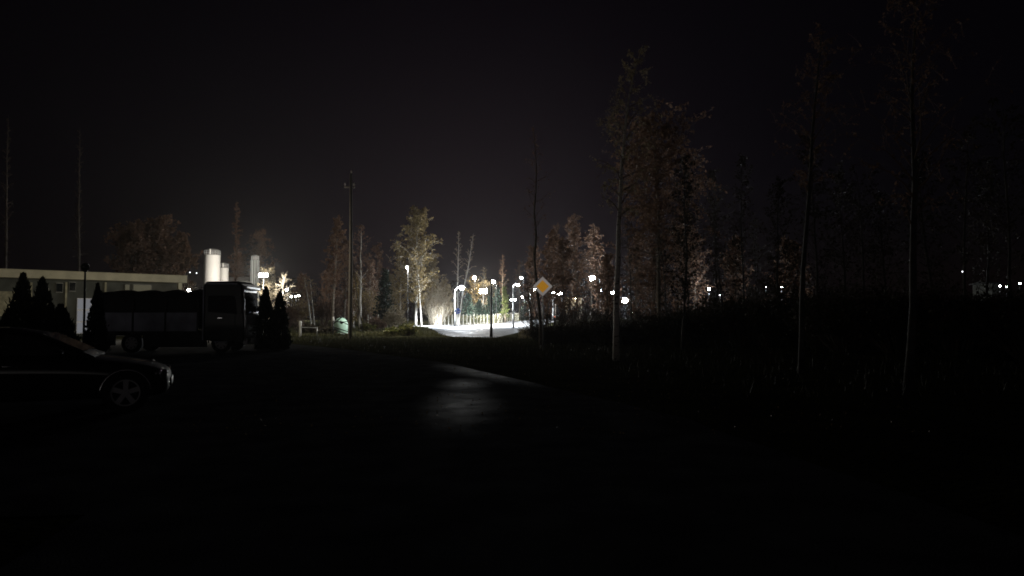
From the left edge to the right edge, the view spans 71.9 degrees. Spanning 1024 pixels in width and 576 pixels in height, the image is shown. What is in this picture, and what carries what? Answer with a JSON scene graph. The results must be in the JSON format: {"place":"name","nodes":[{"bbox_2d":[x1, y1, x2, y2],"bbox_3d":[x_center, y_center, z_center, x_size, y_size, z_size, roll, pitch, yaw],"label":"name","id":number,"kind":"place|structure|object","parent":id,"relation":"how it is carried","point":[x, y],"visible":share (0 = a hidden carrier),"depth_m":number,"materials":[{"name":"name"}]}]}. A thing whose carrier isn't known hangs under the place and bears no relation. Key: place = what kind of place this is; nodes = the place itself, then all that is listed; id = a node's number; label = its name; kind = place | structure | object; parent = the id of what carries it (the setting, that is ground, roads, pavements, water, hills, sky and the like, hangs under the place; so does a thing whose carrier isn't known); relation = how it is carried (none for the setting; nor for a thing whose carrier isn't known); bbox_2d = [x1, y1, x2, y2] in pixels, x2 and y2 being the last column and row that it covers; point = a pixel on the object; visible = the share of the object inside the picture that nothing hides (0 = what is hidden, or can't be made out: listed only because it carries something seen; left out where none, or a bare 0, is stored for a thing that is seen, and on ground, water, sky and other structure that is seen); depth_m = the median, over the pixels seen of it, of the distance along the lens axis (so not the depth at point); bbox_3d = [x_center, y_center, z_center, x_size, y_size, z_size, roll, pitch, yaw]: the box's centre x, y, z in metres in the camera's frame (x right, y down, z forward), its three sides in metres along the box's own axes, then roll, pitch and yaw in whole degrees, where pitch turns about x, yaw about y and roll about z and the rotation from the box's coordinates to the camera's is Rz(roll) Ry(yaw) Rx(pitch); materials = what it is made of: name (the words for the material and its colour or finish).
{"place":"outdoors","nodes":[
{"label":"outdoors","id":0,"kind":"place"},
{"bbox_2d":[0,307,23,327],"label":"thuja","id":1,"kind":"object","parent":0,"point":[9,318],"visible":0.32,"depth_m":23.88,"materials":[{"name":"green plant"}]},
{"bbox_2d":[291,334,665,359],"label":"grass","id":2,"kind":"structure","parent":0,"point":[385,345],"depth_m":37.03,"materials":[{"name":"green plant"}]},
{"bbox_2d":[429,320,554,336],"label":"road","id":3,"kind":"structure","parent":0,"point":[500,329],"depth_m":84.18,"materials":[{"name":"grey asphalt"}]},
{"bbox_2d":[0,339,1023,575],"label":"road","id":4,"kind":"structure","parent":0,"point":[563,495],"depth_m":6.06,"materials":[{"name":"grey asphalt"}]},
{"bbox_2d":[0,317,1023,567],"bbox_3d":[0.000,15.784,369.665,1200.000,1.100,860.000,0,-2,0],"label":"ground","id":5,"kind":"structure","parent":0,"point":[960,451],"depth_m":12.81,"materials":[{"name":"green plant"}]},
{"bbox_2d":[0,115,14,268],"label":"tall tree","id":6,"kind":"object","parent":5,"relation":"on","point":[6,219],"visible":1,"depth_m":72.31,"materials":[{"name":"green plant"}]},
{"bbox_2d":[72,130,88,270],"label":"tall tree","id":7,"kind":"object","parent":5,"relation":"on","point":[78,227],"visible":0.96,"depth_m":76.19,"materials":[{"name":"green plant"}]},
{"bbox_2d":[0,268,187,336],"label":"flat building","id":8,"kind":"structure","parent":5,"relation":"on","point":[66,288],"depth_m":54.90,"materials":[{"name":"grey concrete"}]},
{"bbox_2d":[76,298,82,333],"bbox_3d":[-33.639,2.172,55.022,0.453,2.751,0.085,2,-3,-43],"label":"glazed door","id":9,"kind":"structure","parent":8,"relation":"in","point":[79,318],"depth_m":54.97,"materials":[{"name":"white glass"}]},
{"bbox_2d":[103,219,158,273],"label":"brown tree","id":10,"kind":"object","parent":5,"relation":"on","point":[126,252],"visible":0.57,"depth_m":91.34,"materials":[{"name":"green plant"}]},
{"bbox_2d":[132,214,189,274],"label":"brown tree","id":11,"kind":"object","parent":5,"relation":"on","point":[158,229],"visible":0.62,"depth_m":95.65,"materials":[{"name":"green plant"}]},
{"bbox_2d":[153,230,202,291],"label":"brown tree","id":12,"kind":"object","parent":5,"relation":"on","point":[187,263],"visible":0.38,"depth_m":104.16,"materials":[{"name":"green plant"}]},
{"bbox_2d":[203,248,220,284],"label":"silo","id":13,"kind":"object","parent":5,"relation":"on","point":[212,256],"visible":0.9,"depth_m":178.75,"materials":[{"name":"grey metal"}]},
{"bbox_2d":[220,262,228,280],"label":"silo","id":14,"kind":"object","parent":5,"relation":"on","point":[224,271],"visible":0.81,"depth_m":185.39,"materials":[{"name":"grey metal"}]},
{"bbox_2d":[228,201,244,280],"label":"bare tree","id":15,"kind":"object","parent":5,"relation":"on","point":[237,242],"visible":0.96,"depth_m":130.55,"materials":[{"name":"brown plant"}]},
{"bbox_2d":[228,253,250,276],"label":"brown tree","id":16,"kind":"object","parent":5,"relation":"on","point":[243,263],"visible":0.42,"depth_m":204.78,"materials":[{"name":"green plant"}]},
{"bbox_2d":[250,255,258,314],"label":"silo","id":17,"kind":"object","parent":5,"relation":"on","point":[254,279],"visible":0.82,"depth_m":183.60,"materials":[{"name":"grey metal"}]},
{"bbox_2d":[241,228,280,295],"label":"brown tree","id":18,"kind":"object","parent":5,"relation":"on","point":[260,245],"visible":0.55,"depth_m":205.29,"materials":[{"name":"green plant"}]},
{"bbox_2d":[249,286,279,350],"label":"thuja","id":19,"kind":"object","parent":5,"relation":"on","point":[264,317],"visible":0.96,"depth_m":32.74,"materials":[{"name":"green plant"}]},
{"bbox_2d":[257,267,284,306],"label":"bare tree","id":20,"kind":"object","parent":5,"relation":"on","point":[268,272],"visible":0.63,"depth_m":173.26,"materials":[{"name":"brown plant"}]},
{"bbox_2d":[266,290,294,349],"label":"thuja","id":21,"kind":"object","parent":5,"relation":"on","point":[283,340],"visible":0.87,"depth_m":33.16,"materials":[{"name":"green plant"}]},
{"bbox_2d":[284,302,301,326],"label":"bush","id":22,"kind":"object","parent":5,"relation":"on","point":[291,316],"visible":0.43,"depth_m":91.93,"materials":[{"name":"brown plant"}]},
{"bbox_2d":[290,273,313,320],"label":"bare tree","id":23,"kind":"object","parent":5,"relation":"on","point":[300,279],"visible":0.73,"depth_m":129.84,"materials":[{"name":"brown plant"}]},
{"bbox_2d":[287,295,316,326],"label":"bush","id":24,"kind":"object","parent":5,"relation":"on","point":[302,310],"visible":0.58,"depth_m":99.73,"materials":[{"name":"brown plant"}]},
{"bbox_2d":[307,297,338,326],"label":"bush","id":25,"kind":"object","parent":5,"relation":"on","point":[319,313],"visible":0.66,"depth_m":94.75,"materials":[{"name":"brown plant"}]},
{"bbox_2d":[320,215,348,326],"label":"bare tree","id":26,"kind":"object","parent":5,"relation":"on","point":[338,224],"visible":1,"depth_m":70.02,"materials":[{"name":"brown plant"}]},
{"bbox_2d":[317,285,363,320],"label":"bush","id":27,"kind":"object","parent":5,"relation":"on","point":[338,304],"visible":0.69,"depth_m":91.73,"materials":[{"name":"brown plant"}]},
{"bbox_2d":[332,238,367,317],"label":"bare tree","id":28,"kind":"object","parent":5,"relation":"on","point":[346,292],"visible":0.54,"depth_m":88.00,"materials":[{"name":"brown plant"}]},
{"bbox_2d":[261,326,444,335],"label":"grass","id":29,"kind":"structure","parent":5,"relation":"on","point":[423,331],"depth_m":58.94,"materials":[{"name":"green plant"}]},
{"bbox_2d":[344,170,363,338],"bbox_3d":[-11.225,-2.400,50.181,1.480,12.002,0.303,0,-2,-11],"label":"utility pole","id":30,"kind":"object","parent":5,"relation":"on","point":[351,265],"visible":1,"depth_m":50.08,"materials":[{"name":"brown wood"}]},
{"bbox_2d":[343,274,366,326],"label":"leafy tree","id":31,"kind":"object","parent":5,"relation":"on","point":[356,300],"visible":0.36,"depth_m":97.90,"materials":[{"name":"brown plant"}]},
{"bbox_2d":[345,224,374,330],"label":"birch tree","id":32,"kind":"object","parent":5,"relation":"on","point":[358,235],"visible":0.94,"depth_m":74.19,"materials":[{"name":"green plant"}]},
{"bbox_2d":[352,287,381,322],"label":"bush","id":33,"kind":"object","parent":5,"relation":"on","point":[367,309],"visible":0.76,"depth_m":95.41,"materials":[{"name":"brown plant"}]},
{"bbox_2d":[361,258,379,317],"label":"leafy tree","id":34,"kind":"object","parent":5,"relation":"on","point":[370,271],"visible":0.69,"depth_m":104.07,"materials":[{"name":"brown plant"}]},
{"bbox_2d":[363,242,391,295],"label":"bare tree","id":35,"kind":"object","parent":5,"relation":"on","point":[379,256],"visible":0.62,"depth_m":112.12,"materials":[{"name":"brown plant"}]},
{"bbox_2d":[372,268,396,326],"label":"spruce tree","id":36,"kind":"object","parent":5,"relation":"on","point":[383,302],"visible":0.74,"depth_m":91.74,"materials":[{"name":"green plant"}]},
{"bbox_2d":[381,306,406,327],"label":"bush","id":37,"kind":"object","parent":5,"relation":"on","point":[396,318],"visible":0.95,"depth_m":79.44,"materials":[{"name":"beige plant"}]},
{"bbox_2d":[390,251,409,312],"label":"leafy tree","id":38,"kind":"object","parent":5,"relation":"on","point":[396,298],"visible":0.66,"depth_m":111.98,"materials":[{"name":"plant"}]},
{"bbox_2d":[399,323,420,335],"bbox_3d":[-8.342,3.358,57.507,1.683,1.116,1.620,1,-2,-24],"label":"bush","id":39,"kind":"object","parent":5,"relation":"on","point":[411,329],"visible":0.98,"depth_m":57.13,"materials":[{"name":"green plant"}]},
{"bbox_2d":[386,205,443,325],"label":"birch tree","id":40,"kind":"object","parent":5,"relation":"on","point":[418,219],"visible":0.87,"depth_m":109.77,"materials":[{"name":"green plant"}]},
{"bbox_2d":[407,264,428,325],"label":"birch tree","id":41,"kind":"object","parent":5,"relation":"on","point":[420,283],"visible":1,"depth_m":106.00,"materials":[{"name":"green plant"}]},
{"bbox_2d":[424,253,446,316],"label":"leafy tree","id":42,"kind":"object","parent":5,"relation":"on","point":[433,263],"visible":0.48,"depth_m":116.07,"materials":[{"name":"beige plant"}]},
{"bbox_2d":[414,278,464,325],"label":"bush","id":43,"kind":"object","parent":5,"relation":"on","point":[433,308],"visible":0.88,"depth_m":110.54,"materials":[{"name":"beige plant"}]},
{"bbox_2d":[451,231,473,325],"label":"birch tree","id":44,"kind":"object","parent":5,"relation":"on","point":[468,262],"visible":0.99,"depth_m":114.16,"materials":[{"name":"grey plant"}]},
{"bbox_2d":[460,293,479,322],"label":"spruce tree","id":45,"kind":"object","parent":5,"relation":"on","point":[468,307],"visible":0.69,"depth_m":133.57,"materials":[{"name":"green plant"}]},
{"bbox_2d":[463,275,482,307],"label":"bushy tree","id":46,"kind":"object","parent":5,"relation":"on","point":[472,288],"visible":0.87,"depth_m":157.89,"materials":[{"name":"brown plant"}]},
{"bbox_2d":[428,313,519,324],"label":"fence","id":47,"kind":"object","parent":5,"relation":"on","point":[475,321],"visible":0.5,"depth_m":123.81,"materials":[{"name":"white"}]},
{"bbox_2d":[471,299,489,321],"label":"spruce tree","id":48,"kind":"object","parent":5,"relation":"on","point":[479,308],"visible":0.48,"depth_m":137.58,"materials":[{"name":"green plant"}]},
{"bbox_2d":[493,287,505,319],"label":"spruce tree","id":49,"kind":"object","parent":5,"relation":"on","point":[497,300],"visible":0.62,"depth_m":145.71,"materials":[{"name":"green plant"}]},
{"bbox_2d":[500,286,509,322],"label":"bushy tree","id":50,"kind":"object","parent":5,"relation":"on","point":[505,296],"visible":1,"depth_m":135.79,"materials":[{"name":"green plant"}]},
{"bbox_2d":[511,260,526,316],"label":"bare tree","id":51,"kind":"object","parent":5,"relation":"on","point":[519,271],"visible":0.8,"depth_m":199.93,"materials":[{"name":"brown plant"}]},
{"bbox_2d":[515,245,547,321],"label":"bare tree","id":52,"kind":"object","parent":5,"relation":"on","point":[530,261],"visible":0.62,"depth_m":67.00,"materials":[{"name":"brown plant"}]},
{"bbox_2d":[523,127,550,345],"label":"bare tree","id":53,"kind":"object","parent":5,"relation":"on","point":[536,280],"visible":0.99,"depth_m":38.15,"materials":[{"name":"brown plant"}]},
{"bbox_2d":[518,228,560,324],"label":"bare tree","id":54,"kind":"object","parent":5,"relation":"on","point":[548,270],"visible":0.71,"depth_m":60.77,"materials":[{"name":"plant"}]},
{"bbox_2d":[533,277,551,349],"bbox_3d":[1.433,1.194,32.987,0.905,3.440,0.094,0,-1,4],"label":"diamond sign","id":55,"kind":"object","parent":5,"relation":"on","point":[542,286],"visible":1,"depth_m":32.97,"materials":[{"name":"yellow"}]},
{"bbox_2d":[517,323,571,342],"bbox_3d":[2.001,2.656,42.935,3.035,1.332,3.170,-2,-3,39],"label":"shrub","id":56,"kind":"object","parent":5,"relation":"on","point":[533,334],"visible":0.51,"depth_m":42.53,"materials":[{"name":"green plant"}]},
{"bbox_2d":[524,302,574,340],"bbox_3d":[2.400,2.182,46.126,3.361,2.533,3.170,1,-3,-27],"label":"shrub","id":57,"kind":"object","parent":5,"relation":"on","point":[547,316],"visible":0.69,"depth_m":45.92,"materials":[{"name":"green plant"}]},
{"bbox_2d":[547,237,582,321],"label":"bare tree","id":58,"kind":"object","parent":5,"relation":"on","point":[561,278],"visible":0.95,"depth_m":54.67,"materials":[{"name":"brown plant"}]},
{"bbox_2d":[551,217,595,320],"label":"bare tree","id":59,"kind":"object","parent":5,"relation":"on","point":[576,232],"visible":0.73,"depth_m":65.41,"materials":[{"name":"brown plant"}]},
{"bbox_2d":[562,213,590,305],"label":"bare tree","id":60,"kind":"object","parent":5,"relation":"on","point":[572,216],"visible":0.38,"depth_m":105.31,"materials":[{"name":"brown plant"}]},
{"bbox_2d":[581,233,604,318],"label":"bare tree","id":61,"kind":"object","parent":5,"relation":"on","point":[587,257],"visible":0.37,"depth_m":130.31,"materials":[{"name":"plant"}]},
{"bbox_2d":[583,224,620,311],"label":"bare tree","id":62,"kind":"object","parent":5,"relation":"on","point":[595,251],"visible":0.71,"depth_m":71.81,"materials":[{"name":"plant"}]},
{"bbox_2d":[193,269,1017,318],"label":"street lights","id":63,"kind":"object","parent":5,"relation":"on","point":[453,283],"visible":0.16,"depth_m":240.30,"materials":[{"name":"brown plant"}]},
{"bbox_2d":[589,253,625,323],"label":"bare tree","id":64,"kind":"object","parent":5,"relation":"on","point":[607,271],"visible":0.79,"depth_m":51.33,"materials":[{"name":"plant"}]},
{"bbox_2d":[589,45,661,360],"bbox_3d":[4.137,-3.191,25.460,2.658,11.607,2.819,0,-2,0],"label":"birch tree","id":65,"kind":"object","parent":5,"relation":"on","point":[616,348],"visible":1,"depth_m":25.52,"materials":[{"name":"brown plant"}]},
{"bbox_2d":[612,220,644,319],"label":"bare tree","id":66,"kind":"object","parent":5,"relation":"on","point":[630,261],"visible":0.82,"depth_m":46.05,"materials":[{"name":"brown plant"}]},
{"bbox_2d":[613,232,653,318],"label":"bare tree","id":67,"kind":"object","parent":5,"relation":"on","point":[635,305],"visible":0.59,"depth_m":54.59,"materials":[{"name":"plant"}]},
{"bbox_2d":[632,242,674,316],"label":"bare tree","id":68,"kind":"object","parent":5,"relation":"on","point":[648,268],"visible":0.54,"depth_m":48.25,"materials":[{"name":"plant"}]},
{"bbox_2d":[592,96,727,316],"bbox_3d":[9.169,-4.141,44.018,8.232,14.940,8.170,0,-2,0],"label":"brown tree","id":69,"kind":"object","parent":5,"relation":"on","point":[654,157],"visible":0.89,"depth_m":43.76,"materials":[{"name":"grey plant"}]},
{"bbox_2d":[637,237,684,343],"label":"bare tree","id":70,"kind":"object","parent":5,"relation":"on","point":[664,273],"visible":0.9,"depth_m":39.99,"materials":[{"name":"brown plant"}]},
{"bbox_2d":[663,222,700,315],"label":"bare tree","id":71,"kind":"object","parent":5,"relation":"on","point":[679,283],"visible":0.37,"depth_m":49.90,"materials":[{"name":"plant"}]},
{"bbox_2d":[668,234,708,341],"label":"bare tree","id":72,"kind":"object","parent":5,"relation":"on","point":[691,289],"visible":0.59,"depth_m":41.97,"materials":[{"name":"brown plant"}]},
{"bbox_2d":[658,154,719,349],"bbox_3d":[8.081,-1.742,33.067,2.064,9.312,2.519,1,-3,-26],"label":"bare tree","id":73,"kind":"object","parent":5,"relation":"on","point":[685,281],"visible":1,"depth_m":33.06,"materials":[{"name":"brown plant"}]},
{"bbox_2d":[674,225,715,308],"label":"bare tree","id":74,"kind":"object","parent":5,"relation":"on","point":[703,270],"visible":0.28,"depth_m":54.51,"materials":[{"name":"plant"}]},
{"bbox_2d":[690,167,742,304],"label":"bare tree","id":75,"kind":"object","parent":5,"relation":"on","point":[712,176],"visible":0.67,"depth_m":46.05,"materials":[{"name":"brown plant"}]},
{"bbox_2d":[698,200,740,345],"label":"bare tree","id":76,"kind":"object","parent":5,"relation":"on","point":[717,259],"visible":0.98,"depth_m":36.04,"materials":[{"name":"brown plant"}]},
{"bbox_2d":[687,287,769,341],"bbox_3d":[12.310,1.478,39.962,4.529,3.193,4.731,-1,-3,32],"label":"shrub","id":77,"kind":"object","parent":5,"relation":"on","point":[716,301],"visible":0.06,"depth_m":39.89,"materials":[{"name":"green plant"}]},
{"bbox_2d":[708,234,754,301],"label":"bare tree","id":78,"kind":"object","parent":5,"relation":"on","point":[734,250],"visible":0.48,"depth_m":46.56,"materials":[{"name":"plant"}]},
{"bbox_2d":[718,152,773,307],"bbox_3d":[13.975,-2.543,42.401,3.451,11.235,3.248,0,-2,0],"label":"bare tree","id":79,"kind":"object","parent":5,"relation":"on","point":[741,194],"visible":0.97,"depth_m":42.31,"materials":[{"name":"brown plant"}]},
{"bbox_2d":[745,214,775,302],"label":"bare tree","id":80,"kind":"object","parent":5,"relation":"on","point":[754,241],"visible":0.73,"depth_m":46.01,"materials":[{"name":"brown plant"}]},
{"bbox_2d":[750,176,800,307],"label":"bare tree","id":81,"kind":"object","parent":5,"relation":"on","point":[777,241],"visible":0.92,"depth_m":38.01,"materials":[{"name":"brown plant"}]},
{"bbox_2d":[746,262,809,335],"bbox_3d":[16.815,0.619,44.085,4.168,4.825,4.622,-1,-3,32],"label":"shrub","id":82,"kind":"object","parent":5,"relation":"on","point":[766,295],"visible":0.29,"depth_m":43.66,"materials":[{"name":"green plant"}]},
{"bbox_2d":[762,235,813,305],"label":"bare tree","id":83,"kind":"object","parent":5,"relation":"on","point":[791,257],"visible":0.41,"depth_m":43.69,"materials":[{"name":"plant"}]},
{"bbox_2d":[778,132,846,342],"bbox_3d":[14.645,-2.529,34.357,2.968,10.473,2.884,-1,-3,30],"label":"bare tree","id":84,"kind":"object","parent":5,"relation":"on","point":[813,214],"visible":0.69,"depth_m":34.16,"materials":[{"name":"brown plant"}]},
{"bbox_2d":[767,22,861,373],"bbox_3d":[8.779,-2.588,20.227,2.034,9.984,2.462,2,-3,-42],"label":"birch tree","id":85,"kind":"object","parent":5,"relation":"on","point":[801,358],"visible":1,"depth_m":20.09,"materials":[{"name":"brown plant"}]},
{"bbox_2d":[873,149,961,304],"bbox_3d":[18.628,-1.973,32.121,3.503,8.781,2.899,1,-2,-23],"label":"bare tree","id":86,"kind":"object","parent":5,"relation":"on","point":[930,263],"visible":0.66,"depth_m":32.05,"materials":[{"name":"brown plant"}]},
{"bbox_2d":[823,0,1012,390],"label":"birch tree","id":87,"kind":"object","parent":5,"relation":"on","point":[908,376],"visible":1,"depth_m":15.26,"materials":[{"name":"brown plant"}]},
{"bbox_2d":[894,114,1021,340],"bbox_3d":[16.514,-2.033,26.129,3.416,8.644,3.832,0,-2,0],"label":"leafy tree","id":88,"kind":"object","parent":5,"relation":"on","point":[964,253],"visible":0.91,"depth_m":25.94,"materials":[{"name":"brown plant"}]},
{"bbox_2d":[933,97,1023,303],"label":"leafy tree","id":89,"kind":"object","parent":5,"relation":"on","point":[1009,225],"visible":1,"depth_m":24.15,"materials":[{"name":"brown plant"}]},
{"bbox_2d":[943,160,1023,299],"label":"bare tree","id":90,"kind":"object","parent":5,"relation":"on","point":[987,280],"visible":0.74,"depth_m":33.84,"materials":[{"name":"brown plant"}]},
{"bbox_2d":[0,0,1023,316],"label":"sky","id":91,"kind":"structure","parent":0,"point":[188,110],"materials":[{"name":"black"}]},
{"bbox_2d":[592,304,627,337],"bbox_3d":[6.746,2.225,47.764,2.746,2.582,2.829,0,-2,-7],"label":"shrub","id":92,"kind":"object","parent":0,"point":[609,321],"visible":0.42,"depth_m":47.67,"materials":[{"name":"green plant"}]},
{"bbox_2d":[567,331,1023,396],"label":"grass","id":93,"kind":"structure","parent":0,"point":[791,367],"depth_m":21.16,"materials":[{"name":"green plant"}]},
{"bbox_2d":[969,281,1002,300],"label":"house","id":94,"kind":"structure","parent":0,"point":[995,286],"depth_m":97.58,"materials":[{"name":"green plant"}]},
{"bbox_3d":[-26.500,2.628,25.916,38.678,0.001,52.010,1,-2,-15],"label":"yard","id":95,"kind":"object","parent":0,"visible":0},
{"bbox_2d":[3,272,37,328],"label":"thuja","id":96,"kind":"object","parent":95,"relation":"on","point":[21,301],"visible":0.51,"depth_m":24.85,"materials":[{"name":"green plant"}]},
{"bbox_2d":[20,275,54,329],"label":"thuja","id":97,"kind":"object","parent":95,"relation":"on","point":[43,297],"visible":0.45,"depth_m":25.23,"materials":[{"name":"green plant"}]},
{"bbox_2d":[39,303,84,340],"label":"thuja","id":98,"kind":"object","parent":95,"relation":"on","point":[60,321],"visible":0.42,"depth_m":24.79,"materials":[{"name":"green plant"}]},
{"bbox_2d":[81,262,89,342],"bbox_3d":[-16.337,0.849,26.988,0.300,3.653,0.300,0,-2,0],"label":"globe lamp","id":99,"kind":"object","parent":95,"relation":"on","point":[85,266],"visible":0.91,"depth_m":26.97,"materials":[{"name":"metal"}]},
{"bbox_2d":[0,327,172,411],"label":"parked car","id":100,"kind":"object","parent":95,"relation":"on","point":[37,365],"visible":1,"depth_m":11.63,"materials":[{"name":"black paint"}]},
{"bbox_2d":[83,282,113,353],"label":"thuja","id":101,"kind":"object","parent":95,"relation":"on","point":[96,332],"visible":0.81,"depth_m":26.82,"materials":[{"name":"green plant"}]},
{"bbox_2d":[102,281,260,352],"bbox_3d":[-14.810,1.292,31.864,6.340,3.157,2.880,0,-2,-4],"label":"parked lorry","id":102,"kind":"object","parent":95,"relation":"on","point":[222,315],"visible":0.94,"depth_m":30.82,"materials":[{"name":"black paint"}]},
{"bbox_2d":[207,296,235,339],"bbox_3d":[-12.678,1.293,30.868,1.240,1.925,0.082,0,-2,-4],"label":"door","id":103,"kind":"structure","parent":102,"relation":"in","point":[221,310],"depth_m":30.87,"materials":[{"name":"black paint"}]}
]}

